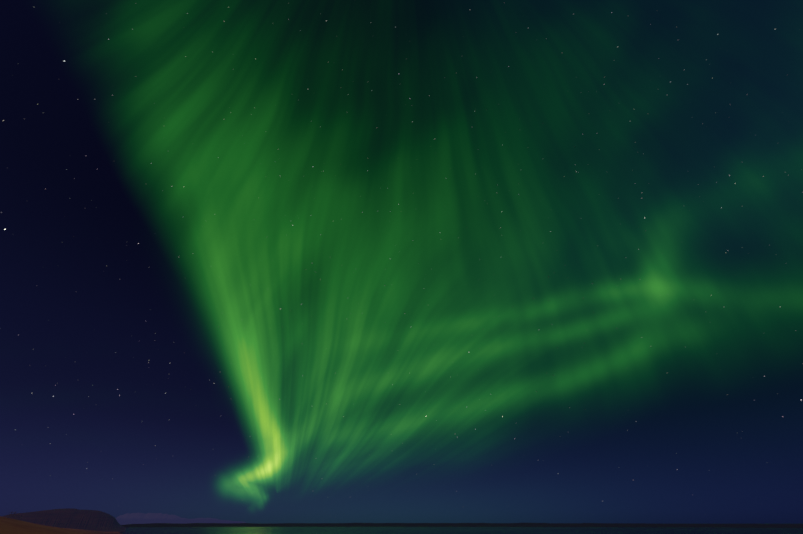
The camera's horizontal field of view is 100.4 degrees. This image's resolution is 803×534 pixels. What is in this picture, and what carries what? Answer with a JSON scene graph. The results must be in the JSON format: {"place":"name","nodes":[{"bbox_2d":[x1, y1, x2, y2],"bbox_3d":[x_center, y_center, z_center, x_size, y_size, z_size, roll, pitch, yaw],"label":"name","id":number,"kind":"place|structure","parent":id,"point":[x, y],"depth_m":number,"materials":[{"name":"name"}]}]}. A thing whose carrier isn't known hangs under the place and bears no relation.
{"place":"outdoors","nodes":[
{"label":"outdoors","id":0,"kind":"place"},
{"bbox_2d":[0,516,121,533],"bbox_3d":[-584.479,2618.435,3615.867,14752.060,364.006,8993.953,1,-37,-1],"label":"ground","id":1,"kind":"structure","parent":0,"point":[10,526],"depth_m":1133.43,"materials":[{"name":"brown soil"}]},
{"bbox_2d":[2,508,125,531],"bbox_3d":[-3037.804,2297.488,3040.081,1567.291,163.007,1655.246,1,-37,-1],"label":"headland","id":2,"kind":"structure","parent":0,"point":[94,520],"depth_m":2845.20,"materials":[{"name":"black stone"}]},
{"bbox_2d":[115,513,245,524],"bbox_3d":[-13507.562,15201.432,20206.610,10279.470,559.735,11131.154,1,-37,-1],"label":"range","id":3,"kind":"structure","parent":0,"point":[135,518],"depth_m":18437.42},
{"bbox_2d":[0,0,802,523],"label":"sky","id":4,"kind":"structure","parent":0,"point":[262,261],"materials":[{"name":"green"}]},
{"bbox_2d":[120,527,802,533],"bbox_3d":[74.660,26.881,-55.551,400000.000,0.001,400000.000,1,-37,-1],"label":"water","id":5,"kind":"structure","parent":0,"point":[430,530],"depth_m":3261.12,"materials":[{"name":"liquid"}]},
{"bbox_2d":[122,523,802,527],"bbox_3d":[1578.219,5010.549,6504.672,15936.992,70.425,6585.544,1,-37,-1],"label":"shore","id":6,"kind":"structure","parent":0,"point":[460,525],"depth_m":7081.58,"materials":[{"name":"black"}]}
]}

